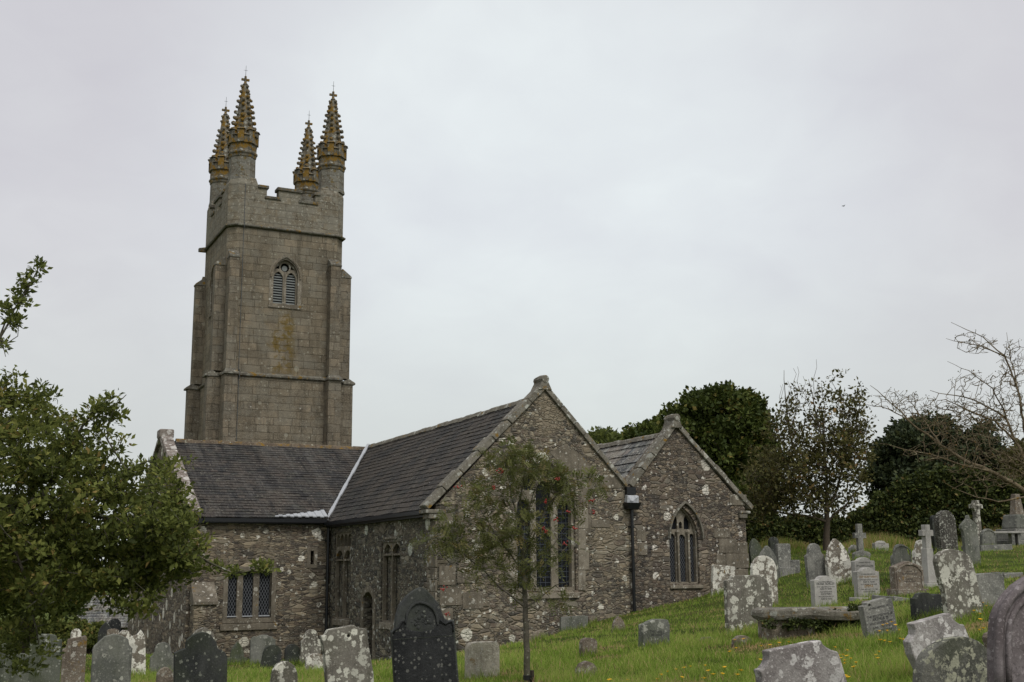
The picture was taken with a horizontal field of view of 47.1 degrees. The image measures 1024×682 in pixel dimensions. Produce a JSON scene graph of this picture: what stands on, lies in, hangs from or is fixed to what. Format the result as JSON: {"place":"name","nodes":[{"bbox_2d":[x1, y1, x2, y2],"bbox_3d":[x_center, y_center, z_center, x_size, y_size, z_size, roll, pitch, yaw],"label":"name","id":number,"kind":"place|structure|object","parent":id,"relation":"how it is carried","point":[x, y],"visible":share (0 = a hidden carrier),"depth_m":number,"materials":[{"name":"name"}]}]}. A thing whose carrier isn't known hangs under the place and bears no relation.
{"place":"outdoors","nodes":[
{"label":"outdoors","id":0,"kind":"place"},
{"bbox_2d":[0,542,1023,681],"bbox_3d":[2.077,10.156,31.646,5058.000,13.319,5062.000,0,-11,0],"label":"ground","id":1,"kind":"structure","parent":0,"point":[1003,556],"depth_m":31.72,"materials":[{"name":"green plant"}]},
{"bbox_2d":[0,643,13,681],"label":"headstone","id":2,"kind":"object","parent":1,"relation":"on","point":[4,676],"visible":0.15,"depth_m":21.22,"materials":[{"name":"grey stone"}]},
{"bbox_2d":[10,653,30,681],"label":"headstone","id":3,"kind":"object","parent":1,"relation":"on","point":[17,678],"visible":0.56,"depth_m":18.32,"materials":[{"name":"grey stone"}]},
{"bbox_2d":[28,634,61,681],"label":"headstone","id":4,"kind":"object","parent":1,"relation":"on","point":[51,673],"visible":0.64,"depth_m":19.32,"materials":[{"name":"grey stone"}]},
{"bbox_2d":[0,488,104,652],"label":"dark tree","id":5,"kind":"object","parent":1,"relation":"on","point":[70,612],"visible":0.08,"depth_m":28.35,"materials":[{"name":"green plant"}]},
{"bbox_2d":[0,616,107,654],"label":"clipped hedge","id":6,"kind":"object","parent":1,"relation":"on","point":[89,631],"visible":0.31,"depth_m":44.26,"materials":[{"name":"green plant"}]},
{"bbox_2d":[60,636,86,681],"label":"headstone","id":7,"kind":"object","parent":1,"relation":"on","point":[73,663],"visible":0.96,"depth_m":17.37,"materials":[{"name":"brown stone"}]},
{"bbox_2d":[70,629,80,637],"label":"headstone","id":8,"kind":"object","parent":1,"relation":"on","point":[75,633],"visible":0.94,"depth_m":24.25,"materials":[{"name":"stone"}]},
{"bbox_2d":[77,595,128,655],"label":"outbuilding","id":9,"kind":"structure","parent":1,"relation":"on","point":[95,616],"depth_m":76.99,"materials":[{"name":"stone"}]},
{"bbox_2d":[97,622,110,641],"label":"headstone","id":10,"kind":"object","parent":1,"relation":"on","point":[104,628],"visible":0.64,"depth_m":32.99,"materials":[{"name":"stone"}]},
{"bbox_2d":[90,634,131,681],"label":"headstone","id":11,"kind":"object","parent":1,"relation":"on","point":[111,657],"visible":1,"depth_m":15.44,"materials":[{"name":"grey stone"}]},
{"bbox_2d":[106,628,118,634],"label":"headstone","id":12,"kind":"object","parent":1,"relation":"on","point":[112,631],"visible":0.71,"depth_m":29.12,"materials":[{"name":"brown stone"}]},
{"bbox_2d":[108,618,120,632],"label":"headstone","id":13,"kind":"object","parent":1,"relation":"on","point":[115,623],"visible":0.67,"depth_m":35.01,"materials":[{"name":"black stone"}]},
{"bbox_2d":[118,630,145,674],"bbox_3d":[-7.522,6.372,23.221,0.576,1.302,0.130,2,-11,-23],"label":"headstone","id":14,"kind":"object","parent":1,"relation":"on","point":[137,643],"visible":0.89,"depth_m":23.24,"materials":[{"name":"stone"}]},
{"bbox_2d":[0,255,280,677],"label":"broadleaf tree","id":15,"kind":"object","parent":1,"relation":"on","point":[152,548],"visible":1,"depth_m":11.16,"materials":[{"name":"green plant"}]},
{"bbox_2d":[149,642,173,672],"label":"headstone","id":16,"kind":"object","parent":1,"relation":"on","point":[161,656],"visible":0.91,"depth_m":26.09,"materials":[{"name":"grey stone"}]},
{"bbox_2d":[156,667,172,681],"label":"footstone","id":17,"kind":"object","parent":1,"relation":"on","point":[164,674],"visible":0.94,"depth_m":14.43,"materials":[{"name":"brown stone"}]},
{"bbox_2d":[173,632,226,681],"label":"headstone","id":18,"kind":"object","parent":1,"relation":"on","point":[200,657],"visible":1,"depth_m":13.49,"materials":[{"name":"stone"}]},
{"bbox_2d":[192,627,219,649],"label":"headstone","id":19,"kind":"object","parent":1,"relation":"on","point":[207,630],"visible":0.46,"depth_m":16.98,"materials":[{"name":"stone"}]},
{"bbox_2d":[227,642,246,664],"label":"headstone","id":20,"kind":"object","parent":1,"relation":"on","point":[237,652],"visible":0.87,"depth_m":34.83,"materials":[{"name":"grey stone"}]},
{"bbox_2d":[249,635,275,664],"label":"headstone","id":21,"kind":"object","parent":1,"relation":"on","point":[259,644],"visible":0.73,"depth_m":35.78,"materials":[{"name":"grey stone"}]},
{"bbox_2d":[260,645,281,667],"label":"headstone","id":22,"kind":"object","parent":1,"relation":"on","point":[271,655],"visible":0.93,"depth_m":31.91,"materials":[{"name":"stone"}]},
{"bbox_2d":[270,661,297,681],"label":"headstone","id":23,"kind":"object","parent":1,"relation":"on","point":[283,671],"visible":1,"depth_m":15.40,"materials":[{"name":"stone"}]},
{"bbox_2d":[284,644,299,663],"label":"headstone","id":24,"kind":"object","parent":1,"relation":"on","point":[291,651],"visible":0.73,"depth_m":35.80,"materials":[{"name":"stone"}]},
{"bbox_2d":[300,629,320,663],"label":"headstone","id":25,"kind":"object","parent":1,"relation":"on","point":[310,643],"visible":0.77,"depth_m":35.84,"materials":[{"name":"stone"}]},
{"bbox_2d":[305,653,323,669],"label":"headstone","id":26,"kind":"object","parent":1,"relation":"on","point":[311,659],"visible":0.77,"depth_m":24.13,"materials":[{"name":"stone"}]},
{"bbox_2d":[319,625,373,681],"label":"headstone","id":27,"kind":"object","parent":1,"relation":"on","point":[346,658],"visible":1,"depth_m":13.50,"materials":[{"name":"stone"}]},
{"bbox_2d":[390,587,458,681],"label":"headstone","id":28,"kind":"object","parent":1,"relation":"on","point":[423,641],"visible":1,"depth_m":13.53,"materials":[{"name":"stone"}]},
{"bbox_2d":[128,70,753,660],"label":"church","id":29,"kind":"structure","parent":1,"relation":"on","point":[306,496],"depth_m":43.70,"materials":[{"name":"stone"}]},
{"bbox_2d":[209,263,213,317],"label":"belfry window","id":30,"kind":"structure","parent":29,"relation":"in","point":[210,286],"depth_m":61.87,"materials":[{"name":"stone"}]},
{"bbox_2d":[222,566,276,623],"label":"three light window","id":31,"kind":"structure","parent":29,"relation":"in","point":[247,599],"depth_m":43.28,"materials":[{"name":"stone"}]},
{"bbox_2d":[268,256,301,309],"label":"belfry window","id":32,"kind":"structure","parent":29,"relation":"in","point":[282,278],"depth_m":60.09,"materials":[{"name":"stone"}]},
{"bbox_2d":[307,547,317,567],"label":"slit window","id":33,"kind":"structure","parent":29,"relation":"in","point":[315,549],"depth_m":44.36,"materials":[{"name":"stone"}]},
{"bbox_2d":[332,532,350,625],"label":"blocked window","id":34,"kind":"structure","parent":29,"relation":"in","point":[343,540],"depth_m":43.50,"materials":[{"name":"stone"}]},
{"bbox_2d":[379,542,399,629],"bbox_3d":[-3.901,8.057,38.752,0.350,2.826,1.786,5,-12,-26],"label":"window","id":35,"kind":"structure","parent":29,"relation":"in","point":[391,550],"depth_m":38.99,"materials":[{"name":"stone"}]},
{"bbox_2d":[516,461,574,590],"bbox_3d":[0.965,5.854,37.452,2.130,4.116,0.300,5,-12,-26],"label":"traceried window","id":36,"kind":"structure","parent":29,"relation":"in","point":[551,579],"depth_m":37.49,"materials":[{"name":"glass"}]},
{"bbox_2d":[669,508,697,583],"bbox_3d":[5.709,6.892,39.631,1.293,2.526,0.369,5,-12,-26],"label":"traceried window","id":37,"kind":"structure","parent":29,"relation":"in","point":[683,541],"depth_m":39.58,"materials":[{"name":"glass"}]},
{"bbox_2d":[465,641,499,678],"bbox_3d":[-0.441,4.924,17.383,0.496,0.939,0.160,4,-12,-22],"label":"headstone","id":38,"kind":"object","parent":1,"relation":"on","point":[483,656],"visible":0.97,"depth_m":17.35,"materials":[{"name":"stone"}]},
{"bbox_2d":[408,434,610,681],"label":"rowan tree","id":39,"kind":"object","parent":1,"relation":"on","point":[514,532],"visible":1,"depth_m":16.25,"materials":[{"name":"green plant"}]},
{"bbox_2d":[531,630,545,639],"bbox_3d":[0.656,7.583,29.088,0.346,0.819,0.130,7,-13,-22],"label":"footstone","id":40,"kind":"object","parent":1,"relation":"on","point":[538,632],"visible":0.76,"depth_m":29.10,"materials":[{"name":"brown stone"}]},
{"bbox_2d":[559,616,587,632],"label":"headstone","id":41,"kind":"object","parent":1,"relation":"on","point":[567,622],"visible":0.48,"depth_m":36.13,"materials":[{"name":"grey stone"}]},
{"bbox_2d":[575,661,596,678],"bbox_3d":[1.030,4.825,16.380,0.291,0.709,0.130,6,-13,-22],"label":"footstone","id":42,"kind":"object","parent":1,"relation":"on","point":[586,665],"visible":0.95,"depth_m":16.38,"materials":[{"name":"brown stone"}]},
{"bbox_2d":[579,638,596,655],"bbox_3d":[1.323,5.502,20.324,0.287,0.726,0.130,4,-12,-22],"label":"footstone","id":43,"kind":"object","parent":1,"relation":"on","point":[585,644],"visible":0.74,"depth_m":20.31,"materials":[{"name":"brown stone"}]},
{"bbox_2d":[588,615,595,624],"bbox_3d":[2.474,8.891,36.574,0.247,0.679,0.130,4,-12,-22],"label":"footstone","id":44,"kind":"object","parent":1,"relation":"on","point":[591,617],"visible":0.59,"depth_m":36.55,"materials":[{"name":"grey stone"}]},
{"bbox_2d":[587,426,624,443],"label":"distant tree","id":45,"kind":"object","parent":1,"relation":"on","point":[604,435],"visible":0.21,"depth_m":78.79,"materials":[{"name":"green plant"}]},
{"bbox_2d":[611,616,624,632],"bbox_3d":[2.554,6.987,28.183,0.324,0.751,0.130,4,-12,-22],"label":"footstone","id":46,"kind":"object","parent":1,"relation":"on","point":[618,621],"visible":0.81,"depth_m":28.17,"materials":[{"name":"brown stone"}]},
{"bbox_2d":[638,619,669,647],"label":"headstone","id":47,"kind":"object","parent":1,"relation":"on","point":[656,629],"visible":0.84,"depth_m":21.30,"materials":[{"name":"grey stone"}]},
{"bbox_2d":[616,379,787,510],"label":"sycamore tree","id":48,"kind":"object","parent":1,"relation":"on","point":[720,422],"visible":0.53,"depth_m":60.98,"materials":[{"name":"green plant"}]},
{"bbox_2d":[710,565,734,595],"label":"headstone","id":49,"kind":"object","parent":1,"relation":"on","point":[720,574],"visible":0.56,"depth_m":37.16,"materials":[{"name":"stone"}]},
{"bbox_2d":[731,635,750,647],"bbox_3d":[3.793,5.196,19.358,0.340,0.681,0.130,7,-13,-22],"label":"footstone","id":50,"kind":"object","parent":1,"relation":"on","point":[737,637],"visible":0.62,"depth_m":19.35,"materials":[{"name":"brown stone"}]},
{"bbox_2d":[723,575,771,633],"bbox_3d":[4.712,5.417,23.390,1.052,1.501,0.130,4,-12,-22],"label":"headstone","id":51,"kind":"object","parent":1,"relation":"on","point":[745,596],"visible":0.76,"depth_m":23.33,"materials":[{"name":"stone"}]},
{"bbox_2d":[748,538,761,563],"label":"headstone","id":52,"kind":"object","parent":1,"relation":"on","point":[754,549],"visible":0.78,"depth_m":42.24,"materials":[{"name":"grey stone"}]},
{"bbox_2d":[750,556,777,605],"bbox_3d":[6.509,6.312,30.344,0.746,1.522,0.130,4,-12,-22],"label":"headstone","id":53,"kind":"object","parent":1,"relation":"on","point":[765,566],"visible":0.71,"depth_m":30.37,"materials":[{"name":"stone"}]},
{"bbox_2d":[759,546,778,581],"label":"headstone","id":54,"kind":"object","parent":1,"relation":"on","point":[767,551],"visible":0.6,"depth_m":35.38,"materials":[{"name":"grey stone"}]},
{"bbox_2d":[768,537,778,555],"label":"headstone","id":55,"kind":"object","parent":1,"relation":"on","point":[773,542],"visible":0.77,"depth_m":39.34,"materials":[{"name":"stone"}]},
{"bbox_2d":[775,544,794,577],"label":"headstone","id":56,"kind":"object","parent":1,"relation":"on","point":[783,554],"visible":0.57,"depth_m":37.27,"materials":[{"name":"stone"}]},
{"bbox_2d":[791,560,799,572],"bbox_3d":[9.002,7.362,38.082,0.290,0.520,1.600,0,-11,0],"label":"headstone","id":57,"kind":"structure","parent":1,"relation":"on","point":[794,563],"depth_m":37.31,"materials":[{"name":"stone"}]},
{"bbox_2d":[754,640,846,681],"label":"headstone","id":58,"kind":"object","parent":1,"relation":"on","point":[812,661],"visible":1,"depth_m":10.11,"materials":[{"name":"stone"}]},
{"bbox_2d":[751,603,861,640],"bbox_3d":[5.489,5.094,20.708,2.472,0.973,1.063,0,-11,-2],"label":"table tomb","id":59,"kind":"object","parent":1,"relation":"on","point":[781,622],"visible":0.59,"depth_m":20.34,"materials":[{"name":"stone"}]},
{"bbox_2d":[736,361,878,550],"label":"autumn tree","id":60,"kind":"object","parent":1,"relation":"on","point":[782,484],"visible":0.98,"depth_m":45.41,"materials":[{"name":"green plant"}]},
{"bbox_2d":[804,543,825,587],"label":"headstone","id":61,"kind":"object","parent":1,"relation":"on","point":[814,559],"visible":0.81,"depth_m":33.32,"materials":[{"name":"stone"}]},
{"bbox_2d":[810,576,837,606],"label":"headstone","id":62,"kind":"object","parent":1,"relation":"on","point":[822,588],"visible":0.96,"depth_m":27.30,"materials":[{"name":"stone"}]},
{"bbox_2d":[825,539,851,583],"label":"headstone","id":63,"kind":"object","parent":1,"relation":"on","point":[837,564],"visible":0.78,"depth_m":33.31,"materials":[{"name":"stone"}]},
{"bbox_2d":[848,545,856,553],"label":"headstone","id":64,"kind":"object","parent":1,"relation":"on","point":[852,547],"visible":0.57,"depth_m":42.27,"materials":[{"name":"stone"}]},
{"bbox_2d":[852,524,865,550],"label":"memorial cross","id":65,"kind":"object","parent":1,"relation":"on","point":[859,535],"visible":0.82,"depth_m":41.85,"materials":[{"name":"stone"}]},
{"bbox_2d":[852,551,870,560],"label":"headstone","id":66,"kind":"object","parent":1,"relation":"on","point":[861,553],"visible":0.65,"depth_m":39.27,"materials":[{"name":"stone"}]},
{"bbox_2d":[851,557,874,584],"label":"headstone","id":67,"kind":"object","parent":1,"relation":"on","point":[858,563],"visible":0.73,"depth_m":32.32,"materials":[{"name":"stone"}]},
{"bbox_2d":[849,567,879,600],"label":"headstone","id":68,"kind":"object","parent":1,"relation":"on","point":[866,580],"visible":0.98,"depth_m":29.28,"materials":[{"name":"stone"}]},
{"bbox_2d":[858,597,897,637],"bbox_3d":[5.788,4.628,18.440,0.591,1.147,0.134,-4,-8,-24],"label":"headstone","id":69,"kind":"object","parent":1,"relation":"on","point":[875,614],"visible":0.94,"depth_m":18.41,"materials":[{"name":"stone"}]},
{"bbox_2d":[872,541,888,550],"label":"headstone","id":70,"kind":"object","parent":1,"relation":"on","point":[879,544],"visible":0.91,"depth_m":43.27,"materials":[{"name":"stone"}]},
{"bbox_2d":[745,461,1023,545],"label":"hedge","id":71,"kind":"object","parent":1,"relation":"on","point":[906,506],"visible":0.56,"depth_m":51.50,"materials":[{"name":"green plant"}]},
{"bbox_2d":[871,595,908,601],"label":"grave kerb","id":72,"kind":"structure","parent":1,"relation":"on","point":[879,596],"depth_m":24.99,"materials":[{"name":"stone"}]},
{"bbox_2d":[890,544,911,565],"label":"headstone","id":73,"kind":"object","parent":1,"relation":"on","point":[900,553],"visible":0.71,"depth_m":32.39,"materials":[{"name":"grey stone"}]},
{"bbox_2d":[887,561,928,595],"bbox_3d":[9.217,5.729,27.388,0.890,1.183,0.420,4,-12,-22],"label":"headstone","id":74,"kind":"object","parent":1,"relation":"on","point":[906,577],"visible":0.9,"depth_m":27.31,"materials":[{"name":"brown stone"}]},
{"bbox_2d":[912,540,921,565],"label":"headstone","id":75,"kind":"object","parent":1,"relation":"on","point":[916,556],"visible":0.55,"depth_m":31.38,"materials":[{"name":"stone"}]},
{"bbox_2d":[910,592,942,620],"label":"headstone","id":76,"kind":"object","parent":1,"relation":"on","point":[923,601],"visible":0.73,"depth_m":20.40,"materials":[{"name":"stone"}]},
{"bbox_2d":[918,525,937,588],"bbox_3d":[10.430,5.551,29.467,0.533,1.868,0.426,4,-12,-22],"label":"memorial cross","id":77,"kind":"object","parent":1,"relation":"on","point":[925,532],"visible":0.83,"depth_m":29.42,"materials":[{"name":"stone"}]},
{"bbox_2d":[856,410,1010,499],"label":"dark tree","id":78,"kind":"object","parent":1,"relation":"on","point":[892,461],"visible":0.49,"depth_m":59.95,"materials":[{"name":"green plant"}]},
{"bbox_2d":[930,515,936,551],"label":"headstone","id":79,"kind":"object","parent":1,"relation":"on","point":[932,527],"visible":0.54,"depth_m":42.84,"materials":[{"name":"stone"}]},
{"bbox_2d":[903,613,968,668],"bbox_3d":[4.623,3.588,12.588,0.943,1.306,0.122,4,-12,-22],"label":"headstone","id":80,"kind":"object","parent":1,"relation":"on","point":[923,633],"visible":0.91,"depth_m":12.55,"materials":[{"name":"stone"}]},
{"bbox_2d":[866,322,1023,501],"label":"bare thorn tree","id":81,"kind":"object","parent":1,"relation":"on","point":[974,464],"visible":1,"depth_m":30.01,"materials":[{"name":"brown plant"}]},
{"bbox_2d":[934,510,957,551],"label":"headstone","id":82,"kind":"object","parent":1,"relation":"on","point":[945,529],"visible":0.84,"depth_m":41.33,"materials":[{"name":"stone"}]},
{"bbox_2d":[912,636,986,681],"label":"headstone","id":83,"kind":"object","parent":1,"relation":"on","point":[955,659],"visible":0.85,"depth_m":9.14,"materials":[{"name":"grey stone"}]},
{"bbox_2d":[932,549,982,619],"bbox_3d":[7.444,4.244,19.560,0.934,1.550,0.120,4,-12,-22],"label":"headstone","id":84,"kind":"object","parent":1,"relation":"on","point":[956,577],"visible":0.67,"depth_m":19.52,"materials":[{"name":"stone"}]},
{"bbox_2d":[959,515,980,566],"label":"headstone","id":85,"kind":"object","parent":1,"relation":"on","point":[968,528],"visible":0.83,"depth_m":35.42,"materials":[{"name":"grey stone"}]},
{"bbox_2d":[969,500,982,544],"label":"celtic cross","id":86,"kind":"object","parent":1,"relation":"on","point":[975,506],"visible":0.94,"depth_m":47.41,"materials":[{"name":"stone"}]},
{"bbox_2d":[982,631,987,648],"bbox_3d":[5.191,3.409,12.587,0.160,0.590,0.122,-9,-7,-24],"label":"footstone","id":87,"kind":"object","parent":1,"relation":"on","point":[984,637],"visible":0.2,"depth_m":12.60,"materials":[{"name":"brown stone"}]},
{"bbox_2d":[961,544,1012,550],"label":"grave kerb","id":88,"kind":"structure","parent":1,"relation":"on","point":[1001,547],"depth_m":41.35,"materials":[{"name":"stone"}]},
{"bbox_2d":[980,529,996,544],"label":"headstone","id":89,"kind":"object","parent":1,"relation":"on","point":[987,536],"visible":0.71,"depth_m":44.30,"materials":[{"name":"grey stone"}]},
{"bbox_2d":[976,573,1004,607],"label":"headstone","id":90,"kind":"object","parent":1,"relation":"on","point":[991,586],"visible":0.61,"depth_m":20.49,"materials":[{"name":"stone"}]},
{"bbox_2d":[987,576,1023,681],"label":"headstone","id":91,"kind":"object","parent":1,"relation":"on","point":[1005,648],"visible":1,"depth_m":7.81,"materials":[{"name":"grey stone"}]},
{"bbox_2d":[991,572,1022,578],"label":"grave kerb","id":92,"kind":"structure","parent":1,"relation":"on","point":[1013,574],"depth_m":29.41,"materials":[{"name":"stone"}]},
{"bbox_2d":[994,438,1023,479],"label":"distant tree","id":93,"kind":"object","parent":1,"relation":"on","point":[1011,463],"visible":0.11,"depth_m":56.55,"materials":[{"name":"green plant"}]},
{"bbox_2d":[994,531,1023,545],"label":"bench","id":94,"kind":"object","parent":1,"relation":"on","point":[1013,536],"visible":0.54,"depth_m":45.20,"materials":[{"name":"stone"}]},
{"bbox_2d":[995,494,1023,544],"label":"pedestal monument","id":95,"kind":"object","parent":1,"relation":"on","point":[1013,520],"visible":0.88,"depth_m":46.22,"materials":[{"name":"stone"}]},
{"bbox_2d":[0,0,1023,561],"label":"sky","id":96,"kind":"structure","parent":0,"point":[627,205],"materials":[{"name":"white"}]},
{"bbox_2d":[748,524,1001,549],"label":"rank grass","id":97,"kind":"structure","parent":0,"point":[868,540],"depth_m":49.40,"materials":[{"name":"green plant"}]}
]}

